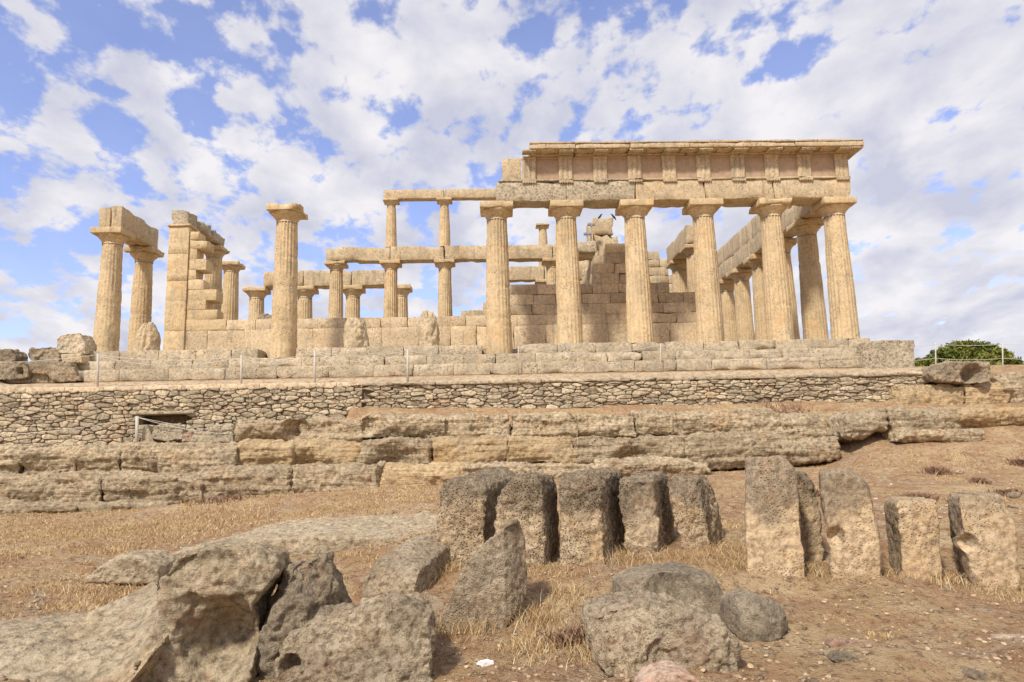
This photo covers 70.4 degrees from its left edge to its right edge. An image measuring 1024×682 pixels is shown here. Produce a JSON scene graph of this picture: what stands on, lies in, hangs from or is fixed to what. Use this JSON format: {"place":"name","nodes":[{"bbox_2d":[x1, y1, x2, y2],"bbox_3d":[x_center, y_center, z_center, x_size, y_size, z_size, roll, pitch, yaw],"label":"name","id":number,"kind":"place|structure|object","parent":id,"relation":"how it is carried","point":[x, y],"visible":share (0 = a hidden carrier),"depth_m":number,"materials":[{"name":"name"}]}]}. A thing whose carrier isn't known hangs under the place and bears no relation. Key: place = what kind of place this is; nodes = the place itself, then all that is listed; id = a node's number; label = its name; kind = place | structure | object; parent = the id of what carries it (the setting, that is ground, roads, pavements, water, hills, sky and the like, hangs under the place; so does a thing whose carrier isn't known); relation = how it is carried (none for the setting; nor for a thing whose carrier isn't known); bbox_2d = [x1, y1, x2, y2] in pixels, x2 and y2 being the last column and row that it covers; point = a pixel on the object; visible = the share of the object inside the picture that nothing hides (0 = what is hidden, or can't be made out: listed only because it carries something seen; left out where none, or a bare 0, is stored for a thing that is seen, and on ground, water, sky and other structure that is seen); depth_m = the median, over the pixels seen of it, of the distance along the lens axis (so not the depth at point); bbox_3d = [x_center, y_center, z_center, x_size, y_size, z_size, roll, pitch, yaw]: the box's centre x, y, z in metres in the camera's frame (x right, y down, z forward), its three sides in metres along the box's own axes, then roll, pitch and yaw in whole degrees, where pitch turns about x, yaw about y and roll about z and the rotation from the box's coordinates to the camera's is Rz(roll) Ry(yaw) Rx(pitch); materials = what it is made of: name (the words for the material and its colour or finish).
{"place":"outdoors","nodes":[
{"label":"outdoors","id":0,"kind":"place"},
{"bbox_2d":[141,425,159,441],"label":"fallen stone","id":1,"kind":"object","parent":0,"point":[147,431],"visible":0.62,"depth_m":21.47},
{"bbox_2d":[0,368,921,387],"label":"path","id":2,"kind":"structure","parent":0,"point":[547,376],"depth_m":24.00,"materials":[{"name":"stone"}]},
{"bbox_2d":[0,365,1023,681],"bbox_3d":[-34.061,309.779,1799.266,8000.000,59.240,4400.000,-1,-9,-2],"label":"ground","id":3,"kind":"structure","parent":0,"point":[914,661],"depth_m":7.49,"materials":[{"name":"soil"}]},
{"bbox_2d":[0,361,32,380],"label":"fallen block","id":4,"kind":"object","parent":3,"relation":"on","point":[9,370],"depth_m":23.96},
{"bbox_2d":[0,349,27,362],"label":"fallen block","id":5,"kind":"object","parent":4,"relation":"on","point":[15,355],"depth_m":24.34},
{"bbox_2d":[0,501,40,514],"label":"rock ledge","id":6,"kind":"object","parent":3,"relation":"on","point":[13,507],"visible":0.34,"depth_m":17.34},
{"bbox_2d":[0,443,51,472],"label":"rock ledge","id":7,"kind":"object","parent":3,"relation":"on","point":[8,460],"visible":0.41,"depth_m":19.15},
{"bbox_2d":[0,469,106,502],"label":"rock ledge","id":8,"kind":"object","parent":3,"relation":"on","point":[78,486],"visible":0.5,"depth_m":18.18,"materials":[{"name":"stone"}]},
{"bbox_2d":[16,442,93,474],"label":"rock ledge","id":9,"kind":"object","parent":3,"relation":"on","point":[40,460],"visible":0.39,"depth_m":19.39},
{"bbox_2d":[29,360,83,382],"bbox_3d":[-15.164,1.084,24.535,1.737,0.788,1.094,-1,-9,-2],"label":"fallen block","id":10,"kind":"object","parent":3,"relation":"on","point":[60,372],"depth_m":24.07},
{"bbox_2d":[28,347,61,361],"bbox_3d":[-15.831,0.524,25.034,1.183,0.694,1.084,-1,-9,-2],"label":"fallen block","id":11,"kind":"object","parent":10,"relation":"on","point":[45,354],"depth_m":24.57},
{"bbox_2d":[61,353,90,363],"bbox_3d":[-14.845,0.645,24.816,0.719,0.358,0.814,-1,-9,-2],"label":"fallen block","id":12,"kind":"object","parent":10,"relation":"on","point":[80,359],"depth_m":24.44,"materials":[{"name":"stone"}]},
{"bbox_2d":[56,333,96,354],"bbox_3d":[-15.098,0.155,25.250,1.041,0.775,0.962,-1,-9,-2],"label":"fallen block","id":13,"kind":"object","parent":12,"relation":"on","point":[76,343],"depth_m":24.84,"materials":[{"name":"stone"}]},
{"bbox_2d":[32,501,83,512],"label":"rock ledge","id":14,"kind":"object","parent":3,"relation":"on","point":[56,507],"visible":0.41,"depth_m":17.42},
{"bbox_2d":[0,582,168,681],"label":"rock slab","id":15,"kind":"object","parent":3,"relation":"on","point":[105,643],"visible":0.57,"depth_m":5.63,"materials":[{"name":"stone"}]},
{"bbox_2d":[71,441,129,471],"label":"rock ledge","id":16,"kind":"object","parent":3,"relation":"on","point":[106,457],"visible":0.38,"depth_m":19.21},
{"bbox_2d":[0,416,234,441],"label":"rope fence","id":17,"kind":"object","parent":3,"relation":"on","point":[137,428],"visible":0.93,"depth_m":21.33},
{"bbox_2d":[81,549,176,584],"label":"flat rock","id":18,"kind":"object","parent":3,"relation":"on","point":[136,567],"visible":0.93,"depth_m":8.48,"materials":[{"name":"stone"}]},
{"bbox_2d":[78,499,182,511],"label":"rock ledge","id":19,"kind":"object","parent":3,"relation":"on","point":[122,504],"visible":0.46,"depth_m":17.46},
{"bbox_2d":[120,441,167,472],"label":"rock ledge","id":20,"kind":"object","parent":3,"relation":"on","point":[143,456],"visible":0.38,"depth_m":19.26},
{"bbox_2d":[101,469,203,502],"bbox_3d":[-9.100,3.864,19.396,2.725,1.023,2.510,-1,-9,-2],"label":"rock ledge","id":21,"kind":"object","parent":3,"relation":"on","point":[140,484],"visible":0.55,"depth_m":18.28,"materials":[{"name":"stone"}]},
{"bbox_2d":[152,423,187,440],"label":"fallen stone","id":22,"kind":"object","parent":3,"relation":"on","point":[162,432],"visible":0.89,"depth_m":21.50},
{"bbox_2d":[0,385,364,445],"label":"retaining wall","id":23,"kind":"structure","parent":3,"relation":"on","point":[27,413],"depth_m":22.34,"materials":[{"name":"stone"}]},
{"bbox_2d":[133,411,194,414],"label":"lintel slab","id":24,"kind":"structure","parent":23,"relation":"on","point":[162,412],"depth_m":22.20,"materials":[{"name":"stone"}]},
{"bbox_2d":[0,382,361,391],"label":"path kerb","id":25,"kind":"structure","parent":23,"relation":"on","point":[204,386],"depth_m":22.67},
{"bbox_2d":[0,349,514,386],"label":"rope fence","id":26,"kind":"object","parent":25,"relation":"on","point":[241,357],"visible":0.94,"depth_m":23.03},
{"bbox_2d":[182,432,193,441],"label":"fallen stone","id":27,"kind":"object","parent":3,"relation":"on","point":[187,437],"visible":0.74,"depth_m":21.49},
{"bbox_2d":[157,441,238,473],"bbox_3d":[-8.367,3.291,20.212,2.193,1.016,2.434,-1,-9,-2],"label":"rock ledge","id":28,"kind":"object","parent":3,"relation":"on","point":[183,457],"visible":0.52,"depth_m":19.12,"materials":[{"name":"stone"}]},
{"bbox_2d":[190,431,234,442],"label":"fallen stone","id":29,"kind":"object","parent":3,"relation":"on","point":[215,437],"visible":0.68,"depth_m":21.52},
{"bbox_2d":[205,424,235,431],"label":"fallen stone","id":30,"kind":"object","parent":29,"relation":"on","point":[219,427],"visible":0.93,"depth_m":21.54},
{"bbox_2d":[137,541,291,681],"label":"rock outcrop","id":31,"kind":"object","parent":3,"relation":"on","point":[212,605],"visible":0.87,"depth_m":5.47,"materials":[{"name":"stone"}]},
{"bbox_2d":[184,493,255,508],"bbox_3d":[-6.843,3.743,17.067,1.627,0.320,1.570,5,-11,-33],"label":"shrub","id":32,"kind":"object","parent":3,"relation":"on","point":[218,499],"visible":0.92,"depth_m":16.90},
{"bbox_2d":[196,464,294,498],"bbox_3d":[-6.795,3.797,19.539,2.656,1.144,2.487,-1,-9,-2],"label":"rock ledge","id":33,"kind":"object","parent":3,"relation":"on","point":[225,480],"visible":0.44,"depth_m":18.45,"materials":[{"name":"stone"}]},
{"bbox_2d":[234,438,295,464],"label":"rock ledge","id":34,"kind":"object","parent":3,"relation":"on","point":[261,451],"visible":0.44,"depth_m":19.34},
{"bbox_2d":[234,418,308,442],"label":"rock ledge","id":35,"kind":"object","parent":34,"relation":"on","point":[287,429],"visible":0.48,"depth_m":20.19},
{"bbox_2d":[248,550,351,679],"bbox_3d":[-1.706,2.312,5.775,0.778,1.219,0.668,-1,-9,-2],"label":"rock outcrop","id":36,"kind":"object","parent":3,"relation":"on","point":[305,591],"visible":0.61,"depth_m":5.61,"materials":[{"name":"stone"}]},
{"bbox_2d":[170,511,437,557],"bbox_3d":[-2.883,2.946,11.094,3.757,0.452,2.690,-1,-9,-2],"label":"flat rock","id":37,"kind":"object","parent":3,"relation":"on","point":[307,536],"visible":0.73,"depth_m":10.36,"materials":[{"name":"stone"}]},
{"bbox_2d":[288,437,360,463],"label":"rock ledge","id":38,"kind":"object","parent":3,"relation":"on","point":[326,451],"visible":0.49,"depth_m":19.46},
{"bbox_2d":[299,416,363,441],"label":"rock ledge","id":39,"kind":"object","parent":3,"relation":"on","point":[335,428],"visible":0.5,"depth_m":20.38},
{"bbox_2d":[292,460,386,492],"bbox_3d":[-4.479,3.664,19.564,2.453,0.908,2.427,-1,-9,-2],"label":"rock ledge","id":40,"kind":"object","parent":3,"relation":"on","point":[318,476],"visible":0.73,"depth_m":18.48,"materials":[{"name":"stone"}]},
{"bbox_2d":[274,591,435,681],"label":"boulder","id":41,"kind":"object","parent":3,"relation":"on","point":[389,637],"visible":1,"depth_m":5.13,"materials":[{"name":"stone"}]},
{"bbox_2d":[357,436,432,464],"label":"rock ledge","id":42,"kind":"object","parent":3,"relation":"on","point":[414,451],"visible":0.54,"depth_m":19.51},
{"bbox_2d":[361,413,446,439],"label":"rock ledge","id":43,"kind":"object","parent":3,"relation":"on","point":[421,425],"visible":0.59,"depth_m":20.35,"materials":[{"name":"stone"}]},
{"bbox_2d":[362,533,450,597],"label":"boulder","id":44,"kind":"object","parent":3,"relation":"on","point":[412,565],"visible":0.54,"depth_m":7.13,"materials":[{"name":"stone"}]},
{"bbox_2d":[379,461,468,486],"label":"rock ledge","id":45,"kind":"object","parent":3,"relation":"on","point":[416,474],"visible":0.48,"depth_m":18.65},
{"bbox_2d":[6,139,869,382],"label":"ruined temple","id":46,"kind":"structure","parent":3,"relation":"on","point":[601,294],"depth_m":26.84,"materials":[{"name":"stone"}]},
{"bbox_2d":[257,313,270,319],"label":"fallen stone","id":47,"kind":"object","parent":46,"relation":"on","point":[262,316],"visible":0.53,"depth_m":28.59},
{"bbox_2d":[587,223,594,240],"bbox_3d":[3.466,-4.564,31.577,0.320,1.227,0.114,-1,-9,-2],"label":"floodlight pole","id":48,"kind":"object","parent":46,"relation":"on","point":[592,224],"visible":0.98,"depth_m":31.62,"materials":[{"name":"grey metal"}]},
{"bbox_2d":[431,434,507,462],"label":"rock ledge","id":49,"kind":"object","parent":3,"relation":"on","point":[488,448],"visible":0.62,"depth_m":19.56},
{"bbox_2d":[435,466,515,565],"bbox_3d":[-0.365,2.136,8.360,0.575,1.343,1.420,-4,-9,17],"label":"standing stone","id":50,"kind":"object","parent":3,"relation":"on","point":[466,517],"visible":0.51,"depth_m":7.83,"materials":[{"name":"stone"}]},
{"bbox_2d":[443,412,510,437],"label":"rock ledge","id":51,"kind":"object","parent":3,"relation":"on","point":[471,424],"visible":0.63,"depth_m":20.47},
{"bbox_2d":[436,518,526,633],"bbox_3d":[-0.264,2.087,6.500,0.795,0.984,0.516,-1,-9,-2],"label":"leaning slab","id":52,"kind":"object","parent":3,"relation":"on","point":[491,585],"depth_m":6.26,"materials":[{"name":"stone"}]},
{"bbox_2d":[476,659,493,666],"bbox_3d":[-0.200,2.374,5.355,0.135,0.056,0.038,-1,-9,-2],"label":"paper scrap","id":53,"kind":"object","parent":3,"relation":"on","point":[484,662],"visible":1,"depth_m":5.34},
{"bbox_2d":[494,472,558,566],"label":"standing stone","id":54,"kind":"object","parent":3,"relation":"on","point":[528,501],"visible":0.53,"depth_m":7.62,"materials":[{"name":"stone"}]},
{"bbox_2d":[462,460,596,478],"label":"rock ledge","id":55,"kind":"object","parent":3,"relation":"on","point":[558,470],"visible":0.44,"depth_m":18.61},
{"bbox_2d":[504,434,576,463],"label":"rock ledge","id":56,"kind":"object","parent":3,"relation":"on","point":[537,449],"visible":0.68,"depth_m":19.63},
{"bbox_2d":[511,411,578,437],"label":"rock ledge","id":57,"kind":"object","parent":56,"relation":"on","point":[553,424],"visible":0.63,"depth_m":20.56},
{"bbox_2d":[537,616,587,648],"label":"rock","id":58,"kind":"object","parent":3,"relation":"on","point":[576,633],"visible":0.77,"depth_m":5.77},
{"bbox_2d":[558,467,624,565],"bbox_3d":[0.902,2.114,8.000,0.466,1.412,1.138,-5,-10,25],"label":"standing stone","id":59,"kind":"object","parent":3,"relation":"on","point":[591,526],"visible":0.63,"depth_m":7.68,"materials":[{"name":"stone"}]},
{"bbox_2d":[573,434,686,463],"bbox_3d":[3.212,3.165,20.713,3.312,1.105,2.470,-1,-9,-2],"label":"rock ledge","id":60,"kind":"object","parent":3,"relation":"on","point":[589,449],"visible":0.52,"depth_m":19.64,"materials":[{"name":"stone"}]},
{"bbox_2d":[575,413,635,437],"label":"rock ledge","id":61,"kind":"object","parent":60,"relation":"on","point":[609,425],"visible":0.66,"depth_m":20.59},
{"bbox_2d":[627,408,679,435],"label":"rock ledge","id":62,"kind":"object","parent":60,"relation":"on","point":[655,422],"visible":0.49,"depth_m":20.63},
{"bbox_2d":[361,371,928,408],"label":"retaining wall","id":63,"kind":"structure","parent":3,"relation":"on","point":[535,393],"depth_m":22.74,"materials":[{"name":"stone"}]},
{"bbox_2d":[617,470,675,556],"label":"standing stone","id":64,"kind":"object","parent":3,"relation":"on","point":[646,509],"visible":0.69,"depth_m":7.90,"materials":[{"name":"stone"}]},
{"bbox_2d":[593,456,711,477],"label":"rock ledge","id":65,"kind":"object","parent":3,"relation":"on","point":[627,466],"visible":0.64,"depth_m":18.65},
{"bbox_2d":[580,590,741,677],"bbox_3d":[1.087,2.269,5.520,1.092,0.676,0.990,-1,-9,-2],"label":"boulder","id":66,"kind":"object","parent":3,"relation":"on","point":[628,634],"visible":0.88,"depth_m":5.19,"materials":[{"name":"stone"}]},
{"bbox_2d":[633,660,699,681],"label":"boulder","id":67,"kind":"object","parent":3,"relation":"on","point":[666,671],"visible":1,"depth_m":4.61,"materials":[{"name":"stone"}]},
{"bbox_2d":[612,561,723,615],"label":"boulder","id":68,"kind":"object","parent":3,"relation":"on","point":[688,584],"visible":0.51,"depth_m":6.34,"materials":[{"name":"stone"}]},
{"bbox_2d":[335,536,1023,675],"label":"dry tufts","id":69,"kind":"object","parent":3,"relation":"on","point":[625,555],"visible":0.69,"depth_m":6.66,"materials":[{"name":"yellow plant"}]},
{"bbox_2d":[518,344,856,373],"bbox_3d":[6.056,0.583,24.693,11.740,1.038,0.036,-1,-9,-2],"label":"rope fence","id":70,"kind":"object","parent":3,"relation":"on","point":[660,345],"visible":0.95,"depth_m":24.67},
{"bbox_2d":[666,472,709,478],"bbox_3d":[3.848,3.259,17.289,1.616,0.244,1.286,-1,-9,-2],"label":"shrub","id":71,"kind":"object","parent":3,"relation":"on","point":[671,475],"visible":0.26,"depth_m":17.44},
{"bbox_2d":[668,475,723,549],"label":"standing stone","id":72,"kind":"object","parent":3,"relation":"on","point":[695,511],"visible":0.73,"depth_m":8.01,"materials":[{"name":"stone"}]},
{"bbox_2d":[669,406,781,434],"bbox_3d":[6.157,2.507,21.644,3.143,1.023,2.576,-1,-9,-2],"label":"rock ledge","id":73,"kind":"object","parent":3,"relation":"on","point":[746,419],"visible":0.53,"depth_m":20.56,"materials":[{"name":"stone"}]},
{"bbox_2d":[683,431,788,470],"bbox_3d":[6.045,3.131,20.689,2.983,1.151,2.510,-1,-9,-2],"label":"rock ledge","id":74,"kind":"object","parent":3,"relation":"on","point":[719,450],"visible":0.57,"depth_m":19.57,"materials":[{"name":"stone"}]},
{"bbox_2d":[719,589,787,641],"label":"boulder","id":75,"kind":"object","parent":3,"relation":"on","point":[747,616],"visible":0.97,"depth_m":5.78,"materials":[{"name":"stone"}]},
{"bbox_2d":[759,649,772,654],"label":"loose stone","id":76,"kind":"object","parent":3,"relation":"on","point":[764,651],"visible":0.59,"depth_m":5.39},
{"bbox_2d":[744,455,804,576],"bbox_3d":[2.726,1.958,7.583,0.562,1.508,0.778,-4,-9,19],"label":"standing stone","id":77,"kind":"object","parent":3,"relation":"on","point":[773,540],"visible":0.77,"depth_m":7.37,"materials":[{"name":"stone"}]},
{"bbox_2d":[745,399,826,413],"bbox_3d":[7.963,2.657,21.606,2.786,2.127,2.396,6,-12,-40],"label":"shrub","id":78,"kind":"object","parent":3,"relation":"on","point":[777,409],"visible":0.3,"depth_m":22.07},
{"bbox_2d":[770,410,848,442],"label":"rock ledge","id":79,"kind":"object","parent":3,"relation":"on","point":[806,424],"visible":0.34,"depth_m":20.56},
{"bbox_2d":[779,435,840,465],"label":"rock ledge","id":80,"kind":"object","parent":3,"relation":"on","point":[795,450],"visible":0.53,"depth_m":19.48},
{"bbox_2d":[796,471,824,560],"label":"standing stone","id":81,"kind":"object","parent":3,"relation":"on","point":[811,529],"visible":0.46,"depth_m":7.91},
{"bbox_2d":[815,488,819,496],"bbox_3d":[5.193,2.602,12.392,0.770,0.231,0.740,4,-10,-31],"label":"shrub","id":82,"kind":"object","parent":3,"relation":"on","point":[817,493],"visible":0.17,"depth_m":12.26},
{"bbox_2d":[826,650,861,663],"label":"loose stone","id":83,"kind":"object","parent":3,"relation":"on","point":[839,657],"visible":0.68,"depth_m":5.23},
{"bbox_2d":[824,637,873,647],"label":"loose stone","id":84,"kind":"object","parent":3,"relation":"on","point":[831,642],"visible":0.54,"depth_m":5.54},
{"bbox_2d":[819,468,881,578],"bbox_3d":[3.545,2.042,7.585,0.544,1.414,0.752,-5,-10,21],"label":"standing stone","id":85,"kind":"object","parent":3,"relation":"on","point":[852,531],"visible":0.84,"depth_m":7.38,"materials":[{"name":"stone"}]},
{"bbox_2d":[825,410,888,442],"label":"rock ledge","id":86,"kind":"object","parent":3,"relation":"on","point":[855,426],"visible":0.73,"depth_m":19.53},
{"bbox_2d":[852,340,914,367],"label":"temple block","id":87,"kind":"structure","parent":3,"relation":"on","point":[888,354],"depth_m":24.95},
{"bbox_2d":[862,406,960,433],"bbox_3d":[11.204,2.404,20.794,2.110,1.006,2.442,-1,-9,-2],"label":"rock ledge","id":88,"kind":"object","parent":3,"relation":"on","point":[901,418],"visible":0.47,"depth_m":19.71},
{"bbox_2d":[884,496,942,582],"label":"standing stone","id":89,"kind":"object","parent":3,"relation":"on","point":[912,531],"visible":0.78,"depth_m":7.52,"materials":[{"name":"stone"}]},
{"bbox_2d":[891,491,947,501],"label":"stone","id":90,"kind":"object","parent":3,"relation":"on","point":[927,496],"visible":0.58,"depth_m":11.89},
{"bbox_2d":[914,353,937,366],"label":"pine tree","id":91,"kind":"object","parent":3,"relation":"on","point":[923,362],"visible":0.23,"depth_m":56.39,"materials":[{"name":"green plant"}]},
{"bbox_2d":[889,383,964,405],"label":"rock ledge","id":92,"kind":"object","parent":3,"relation":"on","point":[940,394],"visible":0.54,"depth_m":22.50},
{"bbox_2d":[918,361,990,385],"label":"boulder","id":93,"kind":"object","parent":92,"relation":"on","point":[956,373],"visible":0.83,"depth_m":22.46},
{"bbox_2d":[880,428,984,442],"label":"rock ledge","id":94,"kind":"object","parent":3,"relation":"on","point":[937,435],"visible":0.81,"depth_m":19.15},
{"bbox_2d":[913,465,954,475],"bbox_3d":[9.678,2.954,16.555,0.751,0.252,0.941,5,-11,-35],"label":"shrub","id":95,"kind":"object","parent":3,"relation":"on","point":[942,470],"visible":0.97,"depth_m":16.41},
{"bbox_2d":[954,469,965,473],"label":"loose stone","id":96,"kind":"object","parent":3,"relation":"on","point":[960,471],"visible":1,"depth_m":13.52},
{"bbox_2d":[915,343,1018,364],"bbox_3d":[18.641,0.784,28.778,7.697,1.493,0.280,-1,-9,1],"label":"rope fence","id":97,"kind":"object","parent":3,"relation":"on","point":[935,344],"visible":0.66,"depth_m":28.78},
{"bbox_2d":[924,404,1023,427],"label":"rock ledge","id":98,"kind":"object","parent":3,"relation":"on","point":[971,415],"visible":0.37,"depth_m":20.20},
{"bbox_2d":[962,668,989,680],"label":"loose stone","id":99,"kind":"object","parent":3,"relation":"on","point":[975,674],"visible":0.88,"depth_m":4.85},
{"bbox_2d":[930,339,1023,364],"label":"pine tree","id":100,"kind":"object","parent":3,"relation":"on","point":[992,352],"visible":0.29,"depth_m":58.31,"materials":[{"name":"green plant"}]},
{"bbox_2d":[962,476,994,483],"bbox_3d":[9.625,2.877,14.964,0.645,0.193,0.586,2,-10,-22],"label":"shrub","id":101,"kind":"object","parent":3,"relation":"on","point":[980,480],"visible":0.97,"depth_m":14.93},
{"bbox_2d":[947,493,1020,590],"bbox_3d":[4.876,2.179,7.564,0.574,1.176,0.935,-4,-9,18],"label":"standing stone","id":102,"kind":"object","parent":3,"relation":"on","point":[983,535],"visible":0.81,"depth_m":7.25,"materials":[{"name":"stone"}]},
{"bbox_2d":[960,381,1010,403],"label":"rock ledge","id":103,"kind":"object","parent":3,"relation":"on","point":[982,393],"visible":0.38,"depth_m":22.61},
{"bbox_2d":[984,487,1023,496],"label":"shrub","id":104,"kind":"object","parent":3,"relation":"on","point":[1000,491],"visible":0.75,"depth_m":13.43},
{"bbox_2d":[988,633,1023,638],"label":"loose stone","id":105,"kind":"object","parent":3,"relation":"on","point":[1005,636],"visible":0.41,"depth_m":5.75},
{"bbox_2d":[989,371,1023,403],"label":"rock ledge","id":106,"kind":"object","parent":3,"relation":"on","point":[1012,383],"visible":0.42,"depth_m":22.66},
{"bbox_2d":[1006,491,1020,497],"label":"loose stone","id":107,"kind":"object","parent":3,"relation":"on","point":[1013,494],"visible":1,"depth_m":11.48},
{"bbox_2d":[1005,458,1023,466],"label":"shrub","id":108,"kind":"object","parent":3,"relation":"on","point":[1017,462],"visible":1,"depth_m":17.04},
{"bbox_2d":[0,426,1023,640],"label":"dry grass","id":109,"kind":"structure","parent":0,"point":[118,548],"depth_m":13.48,"materials":[{"name":"plant"}]},
{"bbox_2d":[0,0,1023,363],"label":"sky","id":110,"kind":"structure","parent":0,"point":[217,112],"materials":[{"name":"blue"}]}
]}

